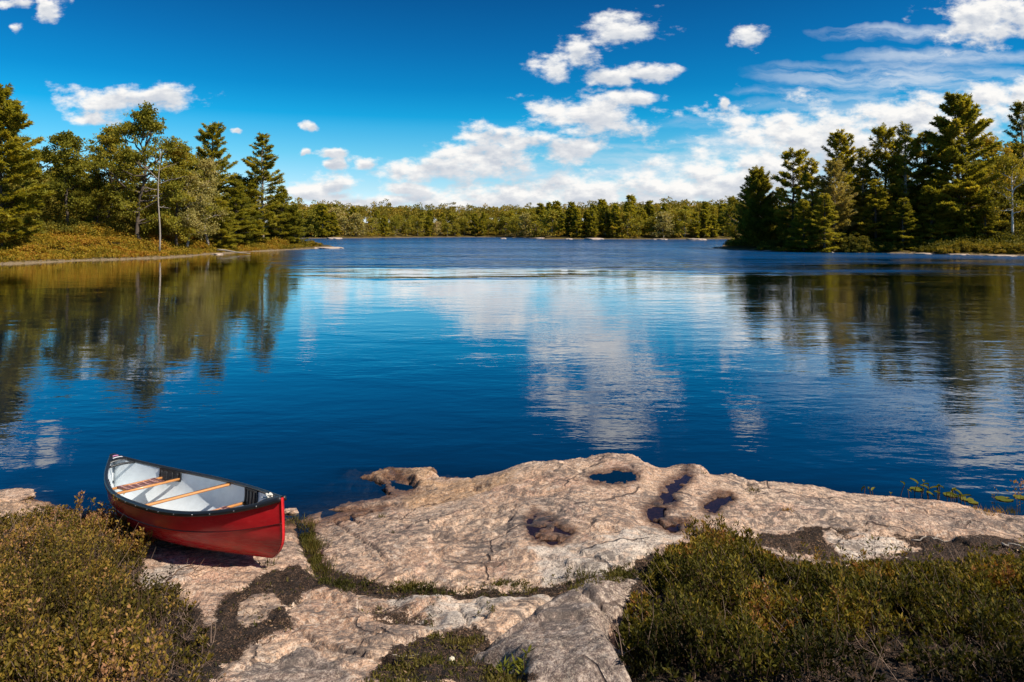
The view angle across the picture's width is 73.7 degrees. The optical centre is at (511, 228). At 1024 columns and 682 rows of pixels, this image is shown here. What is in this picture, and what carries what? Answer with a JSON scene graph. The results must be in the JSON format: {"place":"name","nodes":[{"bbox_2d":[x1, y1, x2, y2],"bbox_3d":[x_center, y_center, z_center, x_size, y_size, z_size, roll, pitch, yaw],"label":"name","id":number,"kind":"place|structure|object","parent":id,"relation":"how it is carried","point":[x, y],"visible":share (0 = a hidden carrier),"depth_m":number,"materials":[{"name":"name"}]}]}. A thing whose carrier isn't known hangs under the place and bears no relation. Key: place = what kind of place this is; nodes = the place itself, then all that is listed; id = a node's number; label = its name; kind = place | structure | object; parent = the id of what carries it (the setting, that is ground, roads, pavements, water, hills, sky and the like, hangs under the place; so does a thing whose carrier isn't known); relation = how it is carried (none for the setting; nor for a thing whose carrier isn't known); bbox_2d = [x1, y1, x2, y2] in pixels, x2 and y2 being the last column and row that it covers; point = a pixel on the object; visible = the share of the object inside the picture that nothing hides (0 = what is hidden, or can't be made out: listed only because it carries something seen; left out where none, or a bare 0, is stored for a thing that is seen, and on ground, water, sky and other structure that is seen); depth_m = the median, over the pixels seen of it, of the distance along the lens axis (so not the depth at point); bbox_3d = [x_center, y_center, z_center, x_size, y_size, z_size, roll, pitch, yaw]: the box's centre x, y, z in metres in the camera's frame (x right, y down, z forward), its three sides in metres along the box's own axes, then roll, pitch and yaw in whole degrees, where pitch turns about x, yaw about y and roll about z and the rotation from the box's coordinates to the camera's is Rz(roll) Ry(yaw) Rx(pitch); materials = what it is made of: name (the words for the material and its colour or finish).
{"place":"outdoors","nodes":[
{"label":"outdoors","id":0,"kind":"place"},
{"bbox_2d":[0,237,1023,535],"bbox_3d":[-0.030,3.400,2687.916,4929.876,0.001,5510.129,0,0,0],"label":"lake water","id":1,"kind":"structure","parent":0,"point":[310,381],"depth_m":16.99,"materials":[{"name":"blue liquid"}]},
{"bbox_2d":[0,453,1023,681],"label":"rock shore","id":2,"kind":"structure","parent":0,"point":[466,530],"depth_m":6.08,"materials":[{"name":"stone"}]},
{"bbox_2d":[0,488,35,500],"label":"rock","id":3,"kind":"object","parent":2,"relation":"on","point":[19,494],"visible":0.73,"depth_m":8.47,"materials":[{"name":"stone"}]},
{"bbox_2d":[0,493,241,681],"bbox_3d":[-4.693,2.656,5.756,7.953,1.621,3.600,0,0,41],"label":"heath shrubbery","id":4,"kind":"object","parent":2,"relation":"on","point":[31,591],"visible":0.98,"depth_m":4.69,"materials":[{"name":"green plant"}]},
{"bbox_2d":[132,526,155,552],"bbox_3d":[-3.654,3.088,6.733,0.188,0.308,0.189,0,0,7],"label":"heath sprig","id":5,"kind":"object","parent":4,"relation":"part of","point":[143,533],"visible":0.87,"depth_m":6.73,"materials":[{"name":"green plant"}]},
{"bbox_2d":[104,453,285,557],"bbox_3d":[-3.528,2.928,7.347,3.770,0.620,1.033,-7,-7,38],"label":"canoe","id":6,"kind":"object","parent":2,"relation":"on","point":[189,508],"visible":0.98,"depth_m":6.96,"materials":[{"name":"red plastic"}]},
{"bbox_2d":[296,534,331,554],"bbox_3d":[-1.964,3.126,6.804,0.351,0.175,0.343,0,0,44],"label":"grass tuft","id":7,"kind":"object","parent":2,"relation":"on","point":[313,545],"visible":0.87,"depth_m":6.80,"materials":[{"name":"green plant"}]},
{"bbox_2d":[298,549,341,575],"bbox_3d":[-1.747,3.024,6.170,0.388,0.146,0.456,0,0,0],"label":"grass tuft","id":8,"kind":"object","parent":2,"relation":"on","point":[321,567],"visible":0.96,"depth_m":6.13,"materials":[{"name":"green plant"}]},
{"bbox_2d":[495,643,535,679],"bbox_3d":[0.027,2.426,3.789,0.248,0.170,0.188,0,0,0],"label":"leafy plant","id":9,"kind":"object","parent":2,"relation":"on","point":[509,667],"visible":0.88,"depth_m":3.79,"materials":[{"name":"green plant"}]},
{"bbox_2d":[526,516,572,544],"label":"rain pool","id":10,"kind":"structure","parent":2,"relation":"in","point":[532,530],"depth_m":6.56,"materials":[{"name":"liquid"}]},
{"bbox_2d":[202,528,1016,681],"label":"moss","id":11,"kind":"object","parent":2,"relation":"on","point":[620,572],"visible":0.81,"depth_m":5.07,"materials":[{"name":"green plant"}]},
{"bbox_2d":[589,470,635,483],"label":"rain pool","id":12,"kind":"structure","parent":2,"relation":"on","point":[614,476],"depth_m":7.97,"materials":[{"name":"blue liquid"}]},
{"bbox_2d":[204,525,1021,681],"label":"leaf litter","id":13,"kind":"object","parent":2,"relation":"on","point":[240,632],"visible":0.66,"depth_m":5.47,"materials":[{"name":"brown plant"}]},
{"bbox_2d":[646,474,691,531],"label":"rain pool","id":14,"kind":"structure","parent":2,"relation":"in","point":[656,512],"depth_m":7.42,"materials":[{"name":"liquid"}]},
{"bbox_2d":[685,516,709,547],"bbox_3d":[1.595,2.658,5.917,0.173,0.344,0.264,0,0,-22],"label":"leafy shoot","id":15,"kind":"object","parent":2,"relation":"on","point":[694,532],"visible":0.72,"depth_m":5.93,"materials":[{"name":"green plant"}]},
{"bbox_2d":[704,495,733,512],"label":"rain pool","id":16,"kind":"structure","parent":2,"relation":"in","point":[713,506],"depth_m":7.50,"materials":[{"name":"liquid"}]},
{"bbox_2d":[731,520,754,543],"bbox_3d":[2.009,2.697,5.972,0.211,0.304,0.178,0,0,40],"label":"leafy shoot","id":17,"kind":"object","parent":2,"relation":"on","point":[747,531],"visible":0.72,"depth_m":5.96,"materials":[{"name":"green plant"}]},
{"bbox_2d":[600,511,1023,681],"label":"bilberry shrubbery","id":18,"kind":"object","parent":2,"relation":"on","point":[855,587],"visible":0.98,"depth_m":4.19,"materials":[{"name":"green plant"}]},
{"bbox_2d":[705,512,729,533],"bbox_3d":[1.815,2.678,6.038,0.211,0.354,0.191,0,0,24],"label":"leafy shoot","id":19,"kind":"object","parent":18,"relation":"part of","point":[721,525],"visible":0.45,"depth_m":6.05,"materials":[{"name":"green plant"}]},
{"bbox_2d":[0,222,1023,263],"bbox_3d":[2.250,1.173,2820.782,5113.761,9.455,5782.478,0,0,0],"label":"ground","id":20,"kind":"structure","parent":0,"point":[648,236],"depth_m":121.61,"materials":[{"name":"green plant"}]},
{"bbox_2d":[0,83,55,246],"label":"pine tree","id":21,"kind":"object","parent":20,"relation":"on","point":[17,158],"visible":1,"depth_m":71.48,"materials":[{"name":"green plant"}]},
{"bbox_2d":[3,148,58,209],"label":"oak tree","id":22,"kind":"object","parent":20,"relation":"on","point":[44,175],"visible":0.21,"depth_m":91.73,"materials":[{"name":"green plant"}]},
{"bbox_2d":[40,130,96,224],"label":"oak tree","id":23,"kind":"object","parent":20,"relation":"on","point":[70,141],"visible":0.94,"depth_m":83.70,"materials":[{"name":"green plant"}]},
{"bbox_2d":[69,170,126,219],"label":"oak tree","id":24,"kind":"object","parent":20,"relation":"on","point":[94,178],"visible":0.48,"depth_m":90.08,"materials":[{"name":"green plant"}]},
{"bbox_2d":[79,189,120,225],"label":"oak tree","id":25,"kind":"object","parent":20,"relation":"on","point":[98,201],"visible":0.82,"depth_m":88.02,"materials":[{"name":"green plant"}]},
{"bbox_2d":[74,124,148,217],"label":"oak tree","id":26,"kind":"object","parent":20,"relation":"on","point":[104,141],"visible":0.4,"depth_m":91.44,"materials":[{"name":"green plant"}]},
{"bbox_2d":[2,171,249,233],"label":"undergrowth","id":27,"kind":"object","parent":20,"relation":"on","point":[55,222],"visible":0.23,"depth_m":87.77,"materials":[{"name":"green plant"}]},
{"bbox_2d":[106,150,157,218],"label":"oak tree","id":28,"kind":"object","parent":20,"relation":"on","point":[137,169],"visible":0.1,"depth_m":102.15,"materials":[{"name":"green plant"}]},
{"bbox_2d":[76,100,191,240],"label":"oak tree","id":29,"kind":"object","parent":20,"relation":"on","point":[145,117],"visible":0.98,"depth_m":87.13,"materials":[{"name":"green plant"}]},
{"bbox_2d":[0,245,301,261],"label":"grass","id":30,"kind":"structure","parent":20,"relation":"on","point":[105,255],"depth_m":79.14,"materials":[{"name":"green plant"}]},
{"bbox_2d":[0,220,314,262],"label":"shrubbery","id":31,"kind":"object","parent":20,"relation":"on","point":[143,247],"visible":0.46,"depth_m":81.79,"materials":[{"name":"green plant"}]},
{"bbox_2d":[138,149,180,250],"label":"dead tree","id":32,"kind":"object","parent":20,"relation":"on","point":[158,198],"visible":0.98,"depth_m":83.95,"materials":[{"name":"grey wood"}]},
{"bbox_2d":[140,137,225,245],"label":"oak tree","id":33,"kind":"object","parent":20,"relation":"on","point":[184,163],"visible":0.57,"depth_m":91.44,"materials":[{"name":"green plant"}]},
{"bbox_2d":[164,169,214,246],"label":"maple tree","id":34,"kind":"object","parent":20,"relation":"on","point":[189,211],"visible":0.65,"depth_m":92.80,"materials":[{"name":"green plant"}]},
{"bbox_2d":[180,157,230,247],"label":"maple tree","id":35,"kind":"object","parent":20,"relation":"on","point":[206,165],"visible":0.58,"depth_m":96.66,"materials":[{"name":"green plant"}]},
{"bbox_2d":[194,121,238,238],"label":"pine tree","id":36,"kind":"object","parent":20,"relation":"on","point":[213,152],"visible":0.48,"depth_m":103.63,"materials":[{"name":"green plant"}]},
{"bbox_2d":[200,199,242,249],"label":"spruce tree","id":37,"kind":"object","parent":20,"relation":"on","point":[224,227],"visible":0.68,"depth_m":99.50,"materials":[{"name":"green plant"}]},
{"bbox_2d":[216,178,263,244],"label":"spruce tree","id":38,"kind":"object","parent":20,"relation":"on","point":[238,189],"visible":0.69,"depth_m":105.88,"materials":[{"name":"green plant"}]},
{"bbox_2d":[231,193,270,243],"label":"spruce tree","id":39,"kind":"object","parent":20,"relation":"on","point":[259,222],"visible":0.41,"depth_m":109.71,"materials":[{"name":"green plant"}]},
{"bbox_2d":[241,132,287,241],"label":"pine tree","id":40,"kind":"object","parent":20,"relation":"on","point":[261,176],"visible":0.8,"depth_m":112.42,"materials":[{"name":"green plant"}]},
{"bbox_2d":[265,184,304,242],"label":"spruce tree","id":41,"kind":"object","parent":20,"relation":"on","point":[282,208],"visible":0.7,"depth_m":118.19,"materials":[{"name":"green plant"}]},
{"bbox_2d":[278,204,308,243],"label":"spruce tree","id":42,"kind":"object","parent":20,"relation":"on","point":[292,222],"visible":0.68,"depth_m":119.60,"materials":[{"name":"green plant"}]},
{"bbox_2d":[297,209,315,236],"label":"oak tree","id":43,"kind":"object","parent":20,"relation":"on","point":[304,213],"visible":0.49,"depth_m":246.96,"materials":[{"name":"green plant"}]},
{"bbox_2d":[302,208,322,237],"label":"oak tree","id":44,"kind":"object","parent":20,"relation":"on","point":[313,219],"visible":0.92,"depth_m":246.39,"materials":[{"name":"green plant"}]},
{"bbox_2d":[313,204,332,236],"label":"spruce tree","id":45,"kind":"object","parent":20,"relation":"on","point":[321,209],"visible":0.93,"depth_m":247.79,"materials":[{"name":"green plant"}]},
{"bbox_2d":[328,212,340,235],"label":"spruce tree","id":46,"kind":"object","parent":20,"relation":"on","point":[334,222],"visible":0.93,"depth_m":250.68,"materials":[{"name":"green plant"}]},
{"bbox_2d":[335,216,352,235],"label":"maple tree","id":47,"kind":"object","parent":20,"relation":"on","point":[342,220],"visible":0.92,"depth_m":253.36,"materials":[{"name":"green plant"}]},
{"bbox_2d":[347,213,366,235],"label":"maple tree","id":48,"kind":"object","parent":20,"relation":"on","point":[356,217],"visible":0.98,"depth_m":254.80,"materials":[{"name":"green plant"}]},
{"bbox_2d":[365,218,380,235],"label":"oak tree","id":49,"kind":"object","parent":20,"relation":"on","point":[371,224],"visible":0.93,"depth_m":260.71,"materials":[{"name":"green plant"}]},
{"bbox_2d":[377,214,390,236],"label":"spruce tree","id":50,"kind":"object","parent":20,"relation":"on","point":[385,229],"visible":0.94,"depth_m":265.55,"materials":[{"name":"green plant"}]},
{"bbox_2d":[408,217,426,235],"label":"oak tree","id":51,"kind":"object","parent":20,"relation":"on","point":[417,221],"visible":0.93,"depth_m":276.30,"materials":[{"name":"green plant"}]},
{"bbox_2d":[468,212,479,234],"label":"spruce tree","id":52,"kind":"object","parent":20,"relation":"on","point":[474,219],"visible":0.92,"depth_m":284.25,"materials":[{"name":"green plant"}]},
{"bbox_2d":[497,216,513,233],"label":"oak tree","id":53,"kind":"object","parent":20,"relation":"on","point":[503,224],"visible":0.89,"depth_m":281.09,"materials":[{"name":"green plant"}]},
{"bbox_2d":[507,215,522,233],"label":"oak tree","id":54,"kind":"object","parent":20,"relation":"on","point":[516,220],"visible":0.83,"depth_m":271.75,"materials":[{"name":"green plant"}]},
{"bbox_2d":[303,230,735,236],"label":"undergrowth","id":55,"kind":"object","parent":20,"relation":"on","point":[537,233],"visible":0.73,"depth_m":253.04,"materials":[{"name":"green plant"}]},
{"bbox_2d":[517,212,536,235],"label":"maple tree","id":56,"kind":"object","parent":20,"relation":"on","point":[524,217],"visible":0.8,"depth_m":265.58,"materials":[{"name":"green plant"}]},
{"bbox_2d":[259,196,795,223],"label":"forest","id":57,"kind":"object","parent":20,"relation":"on","point":[389,211],"visible":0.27,"depth_m":315.20,"materials":[{"name":"green plant"}]},
{"bbox_2d":[525,213,545,236],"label":"oak tree","id":58,"kind":"object","parent":20,"relation":"on","point":[534,219],"visible":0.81,"depth_m":258.94,"materials":[{"name":"green plant"}]},
{"bbox_2d":[533,203,546,232],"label":"spruce tree","id":59,"kind":"object","parent":20,"relation":"on","point":[540,210],"visible":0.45,"depth_m":268.31,"materials":[{"name":"green plant"}]},
{"bbox_2d":[537,206,560,236],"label":"oak tree","id":60,"kind":"object","parent":20,"relation":"on","point":[549,218],"visible":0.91,"depth_m":237.25,"materials":[{"name":"green plant"}]},
{"bbox_2d":[555,213,569,236],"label":"spruce tree","id":61,"kind":"object","parent":20,"relation":"on","point":[561,224],"visible":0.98,"depth_m":232.10,"materials":[{"name":"green plant"}]},
{"bbox_2d":[564,201,578,233],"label":"spruce tree","id":62,"kind":"object","parent":20,"relation":"on","point":[570,210],"visible":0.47,"depth_m":235.51,"materials":[{"name":"green plant"}]},
{"bbox_2d":[569,207,584,237],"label":"spruce tree","id":63,"kind":"object","parent":20,"relation":"on","point":[576,218],"visible":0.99,"depth_m":230.67,"materials":[{"name":"green plant"}]},
{"bbox_2d":[585,210,598,236],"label":"spruce tree","id":64,"kind":"object","parent":20,"relation":"on","point":[593,229],"visible":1,"depth_m":229.06,"materials":[{"name":"green plant"}]},
{"bbox_2d":[595,205,610,236],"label":"spruce tree","id":65,"kind":"object","parent":20,"relation":"on","point":[605,217],"visible":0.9,"depth_m":230.72,"materials":[{"name":"green plant"}]},
{"bbox_2d":[608,204,621,237],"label":"spruce tree","id":66,"kind":"object","parent":20,"relation":"on","point":[615,212],"visible":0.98,"depth_m":228.51,"materials":[{"name":"green plant"}]},
{"bbox_2d":[617,212,642,237],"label":"oak tree","id":67,"kind":"object","parent":20,"relation":"on","point":[630,222],"visible":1,"depth_m":227.62,"materials":[{"name":"green plant"}]},
{"bbox_2d":[622,194,639,231],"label":"spruce tree","id":68,"kind":"object","parent":20,"relation":"on","point":[631,199],"visible":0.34,"depth_m":240.15,"materials":[{"name":"green plant"}]},
{"bbox_2d":[644,200,656,231],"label":"spruce tree","id":69,"kind":"object","parent":20,"relation":"on","point":[650,209],"visible":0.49,"depth_m":240.74,"materials":[{"name":"green plant"}]},
{"bbox_2d":[643,216,657,232],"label":"oak tree","id":70,"kind":"object","parent":20,"relation":"on","point":[650,220],"visible":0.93,"depth_m":229.77,"materials":[{"name":"green plant"}]},
{"bbox_2d":[651,211,675,237],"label":"maple tree","id":71,"kind":"object","parent":20,"relation":"on","point":[662,224],"visible":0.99,"depth_m":226.39,"materials":[{"name":"green plant"}]},
{"bbox_2d":[671,208,697,236],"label":"oak tree","id":72,"kind":"object","parent":20,"relation":"on","point":[684,214],"visible":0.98,"depth_m":226.91,"materials":[{"name":"green plant"}]},
{"bbox_2d":[688,212,703,237],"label":"spruce tree","id":73,"kind":"object","parent":20,"relation":"on","point":[695,225],"visible":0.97,"depth_m":227.76,"materials":[{"name":"green plant"}]},
{"bbox_2d":[698,209,712,236],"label":"spruce tree","id":74,"kind":"object","parent":20,"relation":"on","point":[707,226],"visible":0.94,"depth_m":227.97,"materials":[{"name":"green plant"}]},
{"bbox_2d":[709,215,721,236],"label":"spruce tree","id":75,"kind":"object","parent":20,"relation":"on","point":[713,218],"visible":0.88,"depth_m":228.67,"materials":[{"name":"green plant"}]},
{"bbox_2d":[716,195,745,239],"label":"oak tree","id":76,"kind":"object","parent":20,"relation":"on","point":[732,201],"visible":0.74,"depth_m":119.67,"materials":[{"name":"green plant"}]},
{"bbox_2d":[730,165,778,243],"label":"cedar tree","id":77,"kind":"object","parent":20,"relation":"on","point":[754,223],"visible":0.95,"depth_m":111.54,"materials":[{"name":"green plant"}]},
{"bbox_2d":[765,147,818,240],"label":"pine tree","id":78,"kind":"object","parent":20,"relation":"on","point":[780,219],"visible":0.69,"depth_m":107.69,"materials":[{"name":"green plant"}]},
{"bbox_2d":[783,199,821,251],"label":"spruce tree","id":79,"kind":"object","parent":20,"relation":"on","point":[806,215],"visible":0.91,"depth_m":100.68,"materials":[{"name":"green plant"}]},
{"bbox_2d":[788,157,832,243],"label":"spruce tree","id":80,"kind":"object","parent":20,"relation":"on","point":[807,178],"visible":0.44,"depth_m":104.60,"materials":[{"name":"green plant"}]},
{"bbox_2d":[804,193,843,252],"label":"spruce tree","id":81,"kind":"object","parent":20,"relation":"on","point":[826,223],"visible":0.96,"depth_m":98.58,"materials":[{"name":"green plant"}]},
{"bbox_2d":[809,157,858,244],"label":"spruce tree","id":82,"kind":"object","parent":20,"relation":"on","point":[830,186],"visible":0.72,"depth_m":101.97,"materials":[{"name":"green plant"}]},
{"bbox_2d":[816,129,864,230],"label":"pine tree","id":83,"kind":"object","parent":20,"relation":"on","point":[839,139],"visible":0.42,"depth_m":110.97,"materials":[{"name":"green plant"}]},
{"bbox_2d":[836,232,873,252],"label":"shrub","id":84,"kind":"object","parent":20,"relation":"on","point":[859,243],"visible":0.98,"depth_m":97.67,"materials":[{"name":"green plant"}]},
{"bbox_2d":[839,145,888,239],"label":"spruce tree","id":85,"kind":"object","parent":20,"relation":"on","point":[863,170],"visible":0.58,"depth_m":104.45,"materials":[{"name":"green plant"}]},
{"bbox_2d":[723,182,1023,251],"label":"undergrowth","id":86,"kind":"object","parent":20,"relation":"on","point":[1005,235],"visible":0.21,"depth_m":96.71,"materials":[{"name":"green plant"}]},
{"bbox_2d":[849,178,899,241],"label":"spruce tree","id":87,"kind":"object","parent":20,"relation":"on","point":[865,227],"visible":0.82,"depth_m":100.58,"materials":[{"name":"green plant"}]},
{"bbox_2d":[859,122,920,227],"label":"pine tree","id":88,"kind":"object","parent":20,"relation":"on","point":[881,132],"visible":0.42,"depth_m":105.15,"materials":[{"name":"green plant"}]},
{"bbox_2d":[879,197,924,249],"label":"spruce tree","id":89,"kind":"object","parent":20,"relation":"on","point":[897,219],"visible":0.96,"depth_m":96.56,"materials":[{"name":"green plant"}]},
{"bbox_2d":[885,121,926,235],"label":"spruce tree","id":90,"kind":"object","parent":20,"relation":"on","point":[905,132],"visible":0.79,"depth_m":101.36,"materials":[{"name":"green plant"}]},
{"bbox_2d":[890,131,951,231],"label":"pine tree","id":91,"kind":"object","parent":20,"relation":"on","point":[923,155],"visible":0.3,"depth_m":103.10,"materials":[{"name":"green plant"}]},
{"bbox_2d":[908,179,961,241],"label":"spruce tree","id":92,"kind":"object","parent":20,"relation":"on","point":[931,228],"visible":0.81,"depth_m":97.29,"materials":[{"name":"green plant"}]},
{"bbox_2d":[935,245,961,253],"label":"shrub","id":93,"kind":"object","parent":20,"relation":"on","point":[941,249],"visible":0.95,"depth_m":90.90,"materials":[{"name":"green plant"}]},
{"bbox_2d":[907,91,1009,235],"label":"pine tree","id":94,"kind":"object","parent":20,"relation":"on","point":[963,110],"visible":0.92,"depth_m":97.29,"materials":[{"name":"green plant"}]},
{"bbox_2d":[951,241,974,251],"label":"shrub","id":95,"kind":"object","parent":20,"relation":"on","point":[964,246],"visible":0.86,"depth_m":90.33,"materials":[{"name":"green plant"}]},
{"bbox_2d":[965,242,993,252],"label":"shrub","id":96,"kind":"object","parent":20,"relation":"on","point":[979,247],"visible":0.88,"depth_m":89.36,"materials":[{"name":"green plant"}]},
{"bbox_2d":[968,197,1001,240],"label":"spruce tree","id":97,"kind":"object","parent":20,"relation":"on","point":[980,221],"visible":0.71,"depth_m":95.62,"materials":[{"name":"green plant"}]},
{"bbox_2d":[962,134,1022,233],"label":"oak tree","id":98,"kind":"object","parent":20,"relation":"on","point":[989,141],"visible":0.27,"depth_m":100.33,"materials":[{"name":"green plant"}]},
{"bbox_2d":[982,243,1011,253],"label":"shrub","id":99,"kind":"object","parent":20,"relation":"on","point":[999,250],"visible":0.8,"depth_m":88.59,"materials":[{"name":"green plant"}]},
{"bbox_2d":[981,153,1023,233],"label":"birch tree","id":100,"kind":"object","parent":20,"relation":"on","point":[1009,162],"visible":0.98,"depth_m":93.96,"materials":[{"name":"green plant"}]},
{"bbox_2d":[1001,101,1023,229],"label":"pine tree","id":101,"kind":"object","parent":20,"relation":"on","point":[1018,110],"visible":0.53,"depth_m":103.04,"materials":[{"name":"green plant"}]},
{"bbox_2d":[0,0,1023,222],"label":"sky","id":102,"kind":"structure","parent":0,"point":[496,103],"materials":[{"name":"blue"}]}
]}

